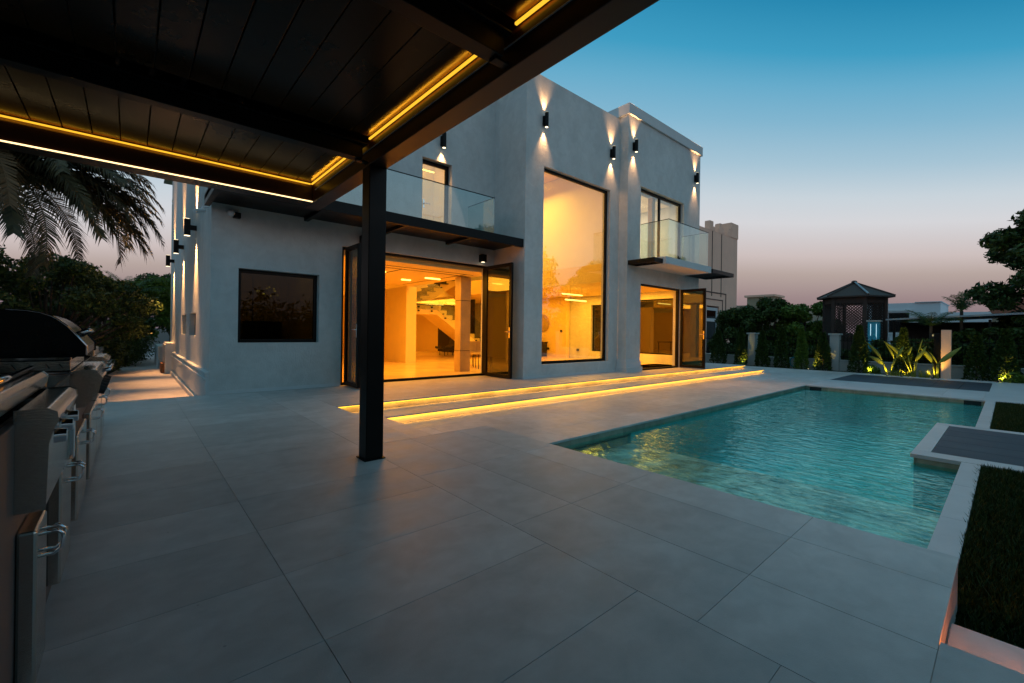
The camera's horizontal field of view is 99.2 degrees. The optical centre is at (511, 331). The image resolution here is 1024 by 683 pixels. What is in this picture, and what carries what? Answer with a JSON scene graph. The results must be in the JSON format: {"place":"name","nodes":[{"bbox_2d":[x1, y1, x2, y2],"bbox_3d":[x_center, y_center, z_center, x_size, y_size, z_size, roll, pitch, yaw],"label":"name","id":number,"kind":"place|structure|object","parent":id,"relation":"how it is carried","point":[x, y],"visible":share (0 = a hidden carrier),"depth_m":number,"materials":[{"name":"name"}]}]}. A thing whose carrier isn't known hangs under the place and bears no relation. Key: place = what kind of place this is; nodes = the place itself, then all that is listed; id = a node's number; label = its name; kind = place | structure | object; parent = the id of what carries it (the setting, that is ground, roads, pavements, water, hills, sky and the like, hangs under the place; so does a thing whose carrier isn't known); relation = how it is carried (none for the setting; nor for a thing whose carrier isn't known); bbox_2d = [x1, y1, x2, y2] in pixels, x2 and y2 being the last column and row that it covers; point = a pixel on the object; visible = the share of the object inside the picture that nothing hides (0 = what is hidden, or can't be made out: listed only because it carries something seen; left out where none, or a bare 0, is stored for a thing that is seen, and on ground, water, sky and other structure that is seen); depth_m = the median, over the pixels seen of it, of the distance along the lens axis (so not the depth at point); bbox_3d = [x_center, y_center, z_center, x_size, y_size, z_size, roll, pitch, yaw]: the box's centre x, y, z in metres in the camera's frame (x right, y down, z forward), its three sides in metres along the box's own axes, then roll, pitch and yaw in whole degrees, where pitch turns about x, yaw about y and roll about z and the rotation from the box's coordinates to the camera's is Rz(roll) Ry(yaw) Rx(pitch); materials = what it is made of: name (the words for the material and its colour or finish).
{"place":"outdoors","nodes":[
{"label":"outdoors","id":0,"kind":"place"},
{"bbox_2d":[104,353,188,401],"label":"side path","id":1,"kind":"structure","parent":0,"point":[146,379],"depth_m":10.69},
{"bbox_2d":[160,362,164,372],"bbox_3d":[-10.894,1.112,13.736,0.280,0.300,0.800,1,0,-41],"label":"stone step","id":2,"kind":"object","parent":1,"relation":"on","point":[162,367],"visible":0.45,"depth_m":13.38,"materials":[{"name":"stone"}]},
{"bbox_2d":[107,328,628,449],"bbox_3d":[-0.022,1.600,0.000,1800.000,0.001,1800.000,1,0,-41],"label":"ground","id":3,"kind":"structure","parent":0,"point":[163,337],"depth_m":48.81,"materials":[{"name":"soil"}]},
{"bbox_2d":[0,244,33,296],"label":"tree","id":4,"kind":"object","parent":3,"relation":"on","point":[8,263],"visible":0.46,"depth_m":10.41,"materials":[{"name":"green plant"}]},
{"bbox_2d":[0,252,163,351],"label":"tree","id":5,"kind":"object","parent":3,"relation":"on","point":[98,291],"visible":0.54,"depth_m":12.01,"materials":[{"name":"green plant"}]},
{"bbox_2d":[0,149,165,282],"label":"date palm","id":6,"kind":"object","parent":3,"relation":"on","point":[86,193],"visible":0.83,"depth_m":7.75,"materials":[{"name":"green plant"}]},
{"bbox_2d":[42,275,157,344],"bbox_3d":[-15.655,-0.459,16.274,3.840,3.602,2.735,1,0,-15],"label":"tree","id":7,"kind":"object","parent":3,"relation":"on","point":[147,322],"visible":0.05,"depth_m":16.65,"materials":[{"name":"green plant"}]},
{"bbox_2d":[83,321,134,374],"bbox_3d":[-12.882,0.628,13.283,2.130,2.015,2.232,1,0,-41],"label":"bush","id":8,"kind":"object","parent":3,"relation":"on","point":[114,349],"visible":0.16,"depth_m":13.37,"materials":[{"name":"green plant"}]},
{"bbox_2d":[92,323,146,368],"bbox_3d":[-14.230,0.596,15.494,2.065,2.126,2.128,1,0,-8],"label":"bush","id":9,"kind":"object","parent":3,"relation":"on","point":[133,347],"visible":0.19,"depth_m":15.60,"materials":[{"name":"green plant"}]},
{"bbox_2d":[103,270,170,315],"bbox_3d":[-16.695,-0.701,19.141,2.988,4.048,2.460,1,0,4],"label":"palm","id":10,"kind":"object","parent":3,"relation":"on","point":[116,278],"visible":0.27,"depth_m":19.50,"materials":[{"name":"green plant"}]},
{"bbox_2d":[106,275,170,354],"bbox_3d":[-17.691,-0.691,21.113,3.382,4.004,3.286,1,0,-13],"label":"tree","id":11,"kind":"object","parent":3,"relation":"on","point":[163,316],"visible":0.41,"depth_m":20.61,"materials":[{"name":"green plant"}]},
{"bbox_2d":[117,333,159,365],"bbox_3d":[-16.088,0.576,18.227,2.220,2.239,2.232,1,0,21],"label":"bush","id":12,"kind":"object","parent":3,"relation":"on","point":[146,341],"visible":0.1,"depth_m":18.41,"materials":[{"name":"green plant"}]},
{"bbox_2d":[134,272,170,341],"bbox_3d":[-21.078,-1.190,26.949,3.888,4.911,3.543,1,0,-9],"label":"tree","id":13,"kind":"object","parent":3,"relation":"on","point":[143,276],"visible":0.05,"depth_m":26.29,"materials":[{"name":"green plant"}]},
{"bbox_2d":[154,74,733,395],"bbox_3d":[-3.928,-2.749,17.301,15.380,8.210,18.301,1,0,-41],"label":"villa","id":14,"kind":"object","parent":3,"relation":"on","point":[265,294],"visible":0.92,"depth_m":11.26,"materials":[{"name":"paint"}]},
{"bbox_2d":[166,255,174,266],"bbox_3d":[-10.677,-2.215,13.620,0.212,0.352,0.106,1,0,-41],"label":"wall lamp","id":15,"kind":"object","parent":14,"relation":"attached to","point":[168,260],"visible":1,"depth_m":13.55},
{"bbox_2d":[173,239,183,253],"bbox_3d":[-8.569,-2.187,11.212,0.212,0.352,0.106,1,0,-41],"label":"wall lamp","id":16,"kind":"object","parent":14,"relation":"attached to","point":[176,246],"visible":1,"depth_m":11.15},
{"bbox_2d":[184,218,196,235],"bbox_3d":[-6.660,-2.161,9.030,0.212,0.352,0.106,1,0,-41],"label":"wall lamp","id":17,"kind":"object","parent":14,"relation":"attached to","point":[188,227],"visible":1,"depth_m":8.97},
{"bbox_2d":[193,206,208,212],"bbox_3d":[-5.377,-2.115,7.529,0.090,0.191,0.299,1,0,4],"label":"security camera","id":18,"kind":"object","parent":14,"relation":"attached to","point":[201,210],"visible":1,"depth_m":7.51,"materials":[{"name":"plastic"}]},
{"bbox_2d":[227,209,240,218],"bbox_3d":[-4.849,-2.061,7.607,0.200,0.130,0.128,1,0,-41],"label":"security camera","id":19,"kind":"object","parent":14,"relation":"attached to","point":[233,213],"visible":1,"depth_m":7.58,"materials":[{"name":"plastic"}]},
{"bbox_2d":[238,269,316,342],"bbox_3d":[-4.435,-0.465,8.286,1.366,1.326,0.060,1,0,-41],"label":"window","id":20,"kind":"structure","parent":14,"relation":"in","point":[273,306],"depth_m":8.26,"materials":[{"name":"black glass"}]},
{"bbox_2d":[422,159,448,222],"bbox_3d":[-1.867,-3.171,10.466,0.806,1.786,0.131,1,0,-41],"label":"balcony door","id":21,"kind":"structure","parent":14,"relation":"in","point":[446,176],"depth_m":10.69,"materials":[{"name":"black metal"}]},
{"bbox_2d":[440,132,446,148],"bbox_3d":[-1.628,-4.553,10.373,0.104,0.372,0.162,1,0,-41],"label":"wall lamp","id":22,"kind":"object","parent":14,"relation":"attached to","point":[443,140],"visible":0.8,"depth_m":10.32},
{"bbox_2d":[435,338,454,355],"bbox_3d":[-3.085,0.642,20.696,0.954,0.933,0.600,1,0,-41],"label":"lounge chair","id":23,"kind":"object","parent":14,"relation":"on","point":[450,345],"visible":0.73,"depth_m":20.62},
{"bbox_2d":[438,299,474,352],"bbox_3d":[-2.884,-0.264,22.249,0.039,2.650,3.290,1,0,-41],"label":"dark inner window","id":24,"kind":"structure","parent":14,"relation":"in","point":[443,339],"depth_m":22.65,"materials":[{"name":"black glass"}]},
{"bbox_2d":[470,341,480,368],"bbox_3d":[-1.100,0.716,13.615,0.492,0.841,0.470,1,0,32],"label":"dining chair","id":25,"kind":"object","parent":14,"relation":"on","point":[472,346],"visible":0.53,"depth_m":13.73,"materials":[{"name":"fabric"}]},
{"bbox_2d":[472,341,480,366],"bbox_3d":[-1.048,0.716,14.158,0.470,0.841,0.492,1,0,-10],"label":"dining chair","id":26,"kind":"object","parent":14,"relation":"on","point":[478,346],"visible":0.35,"depth_m":13.92,"materials":[{"name":"fabric"}]},
{"bbox_2d":[479,254,486,262],"bbox_3d":[-0.747,-1.881,11.177,0.140,0.198,0.160,1,0,-41],"label":"ceiling lamp","id":27,"kind":"object","parent":14,"relation":"attached to","point":[482,258],"visible":1,"depth_m":11.12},
{"bbox_2d":[542,314,549,331],"bbox_3d":[1.502,-0.430,21.109,0.035,0.840,0.840,1,0,-41],"label":"wall disc","id":28,"kind":"object","parent":14,"relation":"attached to","point":[545,322],"depth_m":20.96,"materials":[{"name":"stone"}]},
{"bbox_2d":[543,112,548,127],"bbox_3d":[0.851,-5.309,10.939,0.104,0.372,0.162,1,0,-41],"label":"wall lamp","id":29,"kind":"object","parent":14,"relation":"attached to","point":[546,120],"visible":1,"depth_m":10.88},
{"bbox_2d":[541,168,606,363],"bbox_3d":[1.735,-1.672,12.036,2.766,5.026,0.060,1,0,-41],"label":"window","id":30,"kind":"structure","parent":14,"relation":"in","point":[545,170],"depth_m":12.88,"materials":[{"name":"black metal"}]},
{"bbox_2d":[592,305,600,350],"bbox_3d":[3.834,-0.163,19.067,0.060,2.026,0.746,1,0,-41],"label":"window","id":31,"kind":"structure","parent":14,"relation":"in","point":[596,330],"depth_m":19.19,"materials":[{"name":"brown glass"}]},
{"bbox_2d":[610,146,615,158],"bbox_3d":[2.965,-5.250,12.789,0.104,0.372,0.162,1,0,-41],"label":"wall lamp","id":32,"kind":"object","parent":14,"relation":"attached to","point":[613,153],"visible":1,"depth_m":12.73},
{"bbox_2d":[633,139,637,152],"bbox_3d":[3.694,-5.550,13.024,0.104,0.372,0.162,1,0,-41],"label":"wall lamp","id":33,"kind":"object","parent":14,"relation":"attached to","point":[635,146],"visible":1,"depth_m":12.97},
{"bbox_2d":[647,198,654,257],"bbox_3d":[4.592,-3.288,14.377,0.180,2.200,0.150,1,0,-41],"label":"curtain","id":34,"kind":"object","parent":14,"relation":"hanging from","point":[651,229],"visible":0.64,"depth_m":14.32,"materials":[{"name":"white fabric"}]},
{"bbox_2d":[640,298,672,354],"bbox_3d":[5.465,-0.201,17.204,0.060,2.146,2.496,1,0,-41],"label":"window","id":35,"kind":"structure","parent":14,"relation":"in","point":[656,315],"depth_m":17.00,"materials":[{"name":"clear glass"}]},
{"bbox_2d":[640,189,680,258],"bbox_3d":[4.851,-3.334,14.371,2.676,2.256,0.060,1,0,-41],"label":"window","id":36,"kind":"structure","parent":14,"relation":"in","point":[659,198],"depth_m":14.34,"materials":[{"name":"black metal"}]},
{"bbox_2d":[694,173,698,183],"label":"wall lamp","id":37,"kind":"object","parent":14,"relation":"attached to","point":[696,178],"visible":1,"depth_m":15.51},
{"bbox_2d":[178,366,957,682],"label":"terrace base","id":38,"kind":"object","parent":3,"relation":"on","point":[951,614],"visible":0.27,"depth_m":8.00,"materials":[{"name":"tile"}]},
{"bbox_2d":[568,434,627,453],"bbox_3d":[7.862,1.803,9.287,18.460,0.509,15.590,1,0,-41],"label":"deck base","id":39,"kind":"object","parent":3,"relation":"on","point":[606,445],"visible":0.01,"depth_m":6.43,"materials":[{"name":"tile"}]},
{"bbox_2d":[401,366,856,443],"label":"pool deck","id":40,"kind":"structure","parent":39,"relation":"on","point":[556,422],"depth_m":8.18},
{"bbox_2d":[390,371,949,643],"bbox_3d":[7.312,1.625,6.889,15.510,0.450,12.710,1,0,-41],"label":"step base","id":41,"kind":"object","parent":39,"relation":"on","point":[401,419],"visible":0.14,"depth_m":8.56,"materials":[{"name":"stone"}]},
{"bbox_2d":[351,368,1023,673],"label":"terrace steps","id":42,"kind":"structure","parent":41,"relation":"on","point":[1002,653],"depth_m":6.95,"materials":[{"name":"tile"}]},
{"bbox_2d":[387,370,762,418],"bbox_3d":[3.781,1.359,11.367,14.970,0.008,0.009,1,0,-41],"label":"light strip","id":43,"kind":"object","parent":42,"relation":"attached to","point":[550,397],"visible":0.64,"depth_m":8.48,"materials":[{"name":"plastic"}]},
{"bbox_2d":[589,443,939,548],"bbox_3d":[2.147,1.924,4.692,3.050,0.890,3.600,1,0,-41],"label":"pool shelf","id":44,"kind":"object","parent":39,"relation":"attached to","point":[874,517],"visible":0.17,"depth_m":4.68,"materials":[{"name":"tile"}]},
{"bbox_2d":[627,390,982,514],"bbox_3d":[6.339,2.181,8.364,8.800,1.110,3.700,1,0,-41],"label":"pool basin","id":45,"kind":"object","parent":39,"relation":"in","point":[825,475],"visible":0.24,"depth_m":8.51,"materials":[{"name":"tile"}]},
{"bbox_2d":[553,386,984,472],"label":"waterline tiles","id":46,"kind":"object","parent":45,"relation":"attached to","point":[652,424],"visible":0.65,"depth_m":7.62,"materials":[{"name":"tile"}]},
{"bbox_2d":[964,400,980,405],"bbox_3d":[10.615,1.645,10.052,0.008,0.100,0.280,1,0,-41],"label":"pool skimmer","id":47,"kind":"object","parent":46,"relation":"attached to","point":[972,402],"visible":0.71,"depth_m":10.05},
{"bbox_2d":[568,389,982,541],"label":"pool water","id":48,"kind":"structure","parent":45,"relation":"in","point":[896,403],"depth_m":7.57,"materials":[{"name":"liquid"}]},
{"bbox_2d":[806,373,1023,562],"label":"pool coping","id":49,"kind":"object","parent":39,"relation":"on","point":[947,536],"visible":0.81,"depth_m":5.80,"materials":[{"name":"stone"}]},
{"bbox_2d":[917,369,933,377],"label":"spiky plant","id":50,"kind":"object","parent":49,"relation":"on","point":[927,375],"visible":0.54,"depth_m":15.30,"materials":[{"name":"green plant"}]},
{"bbox_2d":[831,374,1023,466],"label":"granite paving","id":51,"kind":"structure","parent":39,"relation":"on","point":[999,447],"depth_m":6.12,"materials":[{"name":"stone"}]},
{"bbox_2d":[698,220,737,353],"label":"neighbour house","id":52,"kind":"structure","parent":3,"relation":"on","point":[717,246],"depth_m":31.58,"materials":[{"name":"paint"}]},
{"bbox_2d":[706,307,717,353],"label":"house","id":53,"kind":"structure","parent":52,"relation":"in","point":[712,312],"depth_m":31.23,"materials":[{"name":"paint"}]},
{"bbox_2d":[707,307,774,353],"bbox_3d":[13.302,0.145,25.209,3.424,3.188,3.220,1,0,-3],"label":"tree","id":54,"kind":"object","parent":3,"relation":"on","point":[727,322],"visible":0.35,"depth_m":24.95,"materials":[{"name":"green plant"}]},
{"bbox_2d":[739,296,791,353],"bbox_3d":[13.938,-0.124,24.294,3.205,3.736,2.888,1,0,-41],"label":"tree","id":55,"kind":"object","parent":3,"relation":"on","point":[768,311],"visible":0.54,"depth_m":23.60,"materials":[{"name":"green plant"}]},
{"bbox_2d":[737,294,821,325],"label":"tan villa","id":56,"kind":"object","parent":3,"relation":"on","point":[752,300],"visible":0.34,"depth_m":43.60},
{"bbox_2d":[817,280,895,353],"bbox_3d":[16.323,-0.318,20.832,2.656,4.280,3.035,1,0,-41],"label":"gazebo","id":57,"kind":"object","parent":3,"relation":"on","point":[852,293],"visible":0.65,"depth_m":20.18,"materials":[{"name":"brown wood"}]},
{"bbox_2d":[725,343,1023,367],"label":"hedge","id":58,"kind":"object","parent":3,"relation":"on","point":[813,352],"visible":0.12,"depth_m":18.01,"materials":[{"name":"green plant"}]},
{"bbox_2d":[870,336,897,360],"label":"tree","id":59,"kind":"object","parent":3,"relation":"on","point":[876,345],"visible":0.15,"depth_m":18.02,"materials":[{"name":"green plant"}]},
{"bbox_2d":[893,338,933,362],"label":"tree","id":60,"kind":"object","parent":3,"relation":"on","point":[929,347],"visible":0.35,"depth_m":16.79,"materials":[{"name":"green plant"}]},
{"bbox_2d":[869,301,991,343],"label":"white villa","id":61,"kind":"object","parent":3,"relation":"on","point":[895,310],"visible":0.3,"depth_m":42.94,"materials":[{"name":"paint"}]},
{"bbox_2d":[889,313,908,331],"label":"window","id":62,"kind":"structure","parent":61,"relation":"in","point":[891,315],"depth_m":44.06,"materials":[{"name":"black glass"}]},
{"bbox_2d":[903,309,964,338],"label":"palm","id":63,"kind":"object","parent":3,"relation":"on","point":[929,323],"visible":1,"depth_m":17.04,"materials":[{"name":"green plant"}]},
{"bbox_2d":[941,330,951,378],"bbox_3d":[15.023,0.869,15.089,0.200,1.870,0.250,1,0,-41],"label":"slab screen","id":64,"kind":"object","parent":3,"relation":"on","point":[946,341],"visible":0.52,"depth_m":15.02,"materials":[{"name":"concrete"}]},
{"bbox_2d":[941,287,984,330],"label":"palm","id":65,"kind":"object","parent":3,"relation":"on","point":[960,301],"visible":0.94,"depth_m":16.86,"materials":[{"name":"green plant"}]},
{"bbox_2d":[951,326,1019,361],"bbox_3d":[17.232,0.782,16.082,1.929,2.012,1.917,1,0,-26],"label":"tree","id":66,"kind":"object","parent":3,"relation":"on","point":[991,333],"visible":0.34,"depth_m":16.08,"materials":[{"name":"green plant"}]},
{"bbox_2d":[964,209,1023,329],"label":"tree","id":67,"kind":"object","parent":3,"relation":"on","point":[1004,246],"visible":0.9,"depth_m":16.57,"materials":[{"name":"green plant"}]},
{"bbox_2d":[1009,311,1023,356],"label":"tree","id":68,"kind":"object","parent":3,"relation":"on","point":[1018,332],"visible":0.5,"depth_m":15.56,"materials":[{"name":"green plant"}]},
{"bbox_2d":[0,0,1023,333],"label":"sky","id":69,"kind":"structure","parent":0,"point":[873,143],"materials":[{"name":"blue"}]},
{"bbox_2d":[36,363,1023,682],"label":"terrace","id":70,"kind":"structure","parent":0,"point":[482,555],"depth_m":2.12,"materials":[{"name":"ceramic"}]},
{"bbox_2d":[0,347,110,682],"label":"kitchen counter","id":71,"kind":"object","parent":70,"relation":"on","point":[34,548],"visible":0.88,"depth_m":1.32,"materials":[{"name":"stone"}]},
{"bbox_2d":[0,366,78,515],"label":"side burner","id":72,"kind":"object","parent":71,"relation":"on","point":[44,434],"visible":1,"depth_m":1.31,"materials":[{"name":"metal"}]},
{"bbox_2d":[14,510,66,682],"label":"cabinet door","id":73,"kind":"structure","parent":71,"relation":"in","point":[31,539],"depth_m":1.31,"materials":[{"name":"metal"}]},
{"bbox_2d":[0,308,114,407],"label":"barbecue grill","id":74,"kind":"object","parent":71,"relation":"on","point":[46,342],"visible":0.97,"depth_m":2.35,"materials":[{"name":"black metal"}]},
{"bbox_2d":[46,459,85,585],"bbox_3d":[-1.976,0.803,1.942,0.100,0.460,0.390,1,0,-41],"label":"cabinet door","id":75,"kind":"structure","parent":71,"relation":"in","point":[58,506],"depth_m":1.79,"materials":[{"name":"metal"}]},
{"bbox_2d":[71,418,95,521],"bbox_3d":[-2.532,0.786,2.578,0.100,0.460,0.600,1,0,-41],"label":"cabinet door","id":76,"kind":"structure","parent":71,"relation":"in","point":[78,488],"depth_m":2.44,"materials":[{"name":"metal"}]},
{"bbox_2d":[82,401,103,479],"bbox_3d":[-3.224,0.811,3.368,0.100,0.470,0.700,1,0,-41],"label":"cabinet door","id":77,"kind":"structure","parent":71,"relation":"in","point":[89,413],"depth_m":3.18,"materials":[{"name":"metal"}]},
{"bbox_2d":[91,393,107,453],"bbox_3d":[-3.718,0.805,3.932,0.100,0.470,0.700,1,0,-41],"label":"cabinet door","id":78,"kind":"structure","parent":71,"relation":"in","point":[97,398],"depth_m":3.89,"materials":[{"name":"metal"}]},
{"bbox_2d":[86,346,113,371],"bbox_3d":[-3.840,0.245,3.620,0.794,0.274,0.700,1,0,-41],"label":"side burner","id":79,"kind":"object","parent":71,"relation":"on","point":[94,355],"visible":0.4,"depth_m":3.61,"materials":[{"name":"metal"}]},
{"bbox_2d":[101,388,110,434],"bbox_3d":[-4.245,0.797,4.534,0.100,0.470,0.600,1,0,-41],"label":"cabinet door","id":80,"kind":"structure","parent":71,"relation":"in","point":[102,399],"depth_m":4.47,"materials":[{"name":"metal"}]},
{"bbox_2d":[0,0,658,461],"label":"pergola","id":81,"kind":"object","parent":70,"relation":"on","point":[314,104],"visible":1,"depth_m":2.91,"materials":[{"name":"brown metal"}]},
{"bbox_2d":[338,366,739,407],"bbox_3d":[3.138,1.220,11.611,15.320,0.008,0.009,1,0,-41],"label":"light strip","id":82,"kind":"object","parent":70,"relation":"attached to","point":[522,388],"visible":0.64,"depth_m":8.89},
{"bbox_2d":[542,342,547,356],"bbox_3d":[1.196,0.816,21.155,0.380,0.700,1.150,1,0,-41],"label":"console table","id":83,"kind":"object","parent":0,"point":[544,349],"visible":0.41,"depth_m":20.74,"materials":[{"name":"brown wood"}]},
{"bbox_2d":[866,320,882,351],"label":"turquoise pillar","id":84,"kind":"structure","parent":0,"point":[874,329],"depth_m":18.67,"materials":[{"name":"glass"}]},
{"bbox_2d":[957,404,1023,647],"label":"lawn soil","id":85,"kind":"structure","parent":0,"point":[996,580],"depth_m":2.44,"materials":[{"name":"soil"}]},
{"bbox_2d":[707,329,727,363],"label":"conifer shrub","id":86,"kind":"object","parent":85,"relation":"on","point":[717,344],"visible":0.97,"depth_m":21.31,"materials":[{"name":"green plant"}]},
{"bbox_2d":[733,326,747,364],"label":"conifer shrub","id":87,"kind":"object","parent":85,"relation":"on","point":[740,351],"visible":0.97,"depth_m":20.59,"materials":[{"name":"green plant"}]},
{"bbox_2d":[754,330,770,366],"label":"conifer shrub","id":88,"kind":"object","parent":85,"relation":"on","point":[761,346],"visible":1,"depth_m":19.88,"materials":[{"name":"green plant"}]},
{"bbox_2d":[773,328,790,368],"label":"conifer shrub","id":89,"kind":"object","parent":85,"relation":"on","point":[783,341],"visible":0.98,"depth_m":19.28,"materials":[{"name":"green plant"}]},
{"bbox_2d":[793,328,809,368],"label":"conifer shrub","id":90,"kind":"object","parent":85,"relation":"on","point":[801,350],"visible":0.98,"depth_m":18.72,"materials":[{"name":"green plant"}]},
{"bbox_2d":[812,331,832,370],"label":"conifer shrub","id":91,"kind":"object","parent":85,"relation":"on","point":[823,350],"visible":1,"depth_m":18.12,"materials":[{"name":"green plant"}]},
{"bbox_2d":[846,324,870,372],"bbox_3d":[13.787,0.714,17.329,0.791,2.048,0.777,1,0,-41],"label":"conifer shrub","id":92,"kind":"object","parent":85,"relation":"on","point":[858,338],"visible":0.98,"depth_m":17.23,"materials":[{"name":"green plant"}]},
{"bbox_2d":[698,333,1023,380],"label":"boundary fence","id":93,"kind":"object","parent":85,"relation":"on","point":[839,364],"visible":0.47,"depth_m":18.17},
{"bbox_2d":[705,362,1023,648],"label":"lawn","id":94,"kind":"structure","parent":85,"relation":"on","point":[1003,506],"depth_m":2.87,"materials":[{"name":"green plant"}]},
{"bbox_2d":[892,327,915,375],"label":"conifer shrub","id":95,"kind":"object","parent":94,"relation":"on","point":[903,339],"visible":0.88,"depth_m":16.32,"materials":[{"name":"green plant"}]},
{"bbox_2d":[862,364,881,373],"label":"bush","id":96,"kind":"object","parent":85,"relation":"on","point":[873,369],"visible":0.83,"depth_m":16.83,"materials":[{"name":"green plant"}]},
{"bbox_2d":[865,341,903,374],"bbox_3d":[13.772,1.000,16.145,0.267,1.286,1.105,1,0,-41],"label":"paddle plant","id":97,"kind":"object","parent":85,"relation":"on","point":[876,359],"visible":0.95,"depth_m":16.12,"materials":[{"name":"green plant"}]},
{"bbox_2d":[884,339,926,376],"bbox_3d":[14.140,0.945,15.712,0.153,1.408,1.168,1,0,-44],"label":"paddle plant","id":98,"kind":"object","parent":85,"relation":"on","point":[919,355],"visible":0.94,"depth_m":15.55,"materials":[{"name":"green plant"}]},
{"bbox_2d":[933,333,940,377],"bbox_3d":[15.002,0.929,15.385,0.140,1.750,0.180,1,0,-41],"label":"screen post","id":99,"kind":"object","parent":85,"relation":"on","point":[937,346],"visible":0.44,"depth_m":15.33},
{"bbox_2d":[920,347,961,378],"bbox_3d":[14.674,1.069,14.957,0.226,1.167,1.050,1,0,-23],"label":"paddle plant","id":100,"kind":"object","parent":85,"relation":"on","point":[949,355],"visible":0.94,"depth_m":14.95,"materials":[{"name":"green plant"}]},
{"bbox_2d":[960,333,991,380],"bbox_3d":[15.817,0.887,14.830,0.800,1.756,0.793,1,0,-41],"label":"conifer shrub","id":101,"kind":"object","parent":85,"relation":"on","point":[976,351],"visible":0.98,"depth_m":14.76,"materials":[{"name":"green plant"}]},
{"bbox_2d":[988,328,1023,381],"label":"conifer shrub","id":102,"kind":"object","parent":85,"relation":"on","point":[1005,345],"visible":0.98,"depth_m":14.14,"materials":[{"name":"green plant"}]},
{"bbox_2d":[997,370,1023,382],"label":"bush","id":103,"kind":"object","parent":85,"relation":"on","point":[1016,376],"visible":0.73,"depth_m":13.92,"materials":[{"name":"green plant"}]},
{"bbox_2d":[988,298,1023,321],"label":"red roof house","id":104,"kind":"structure","parent":0,"point":[999,312],"depth_m":42.20,"materials":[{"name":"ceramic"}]},
{"label":"street","id":105,"kind":"structure","parent":0,"visible":0},
{"bbox_2d":[770,301,837,351],"bbox_3d":[15.566,0.068,23.429,3.125,3.468,3.210,1,0,2],"label":"tree","id":106,"kind":"object","parent":105,"relation":"on","point":[799,315],"visible":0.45,"depth_m":22.90,"materials":[{"name":"green plant"}]},
{"bbox_2d":[886,312,1023,363],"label":"carport","id":107,"kind":"object","parent":105,"relation":"on","point":[915,330],"visible":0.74,"depth_m":18.92,"materials":[{"name":"metal"}]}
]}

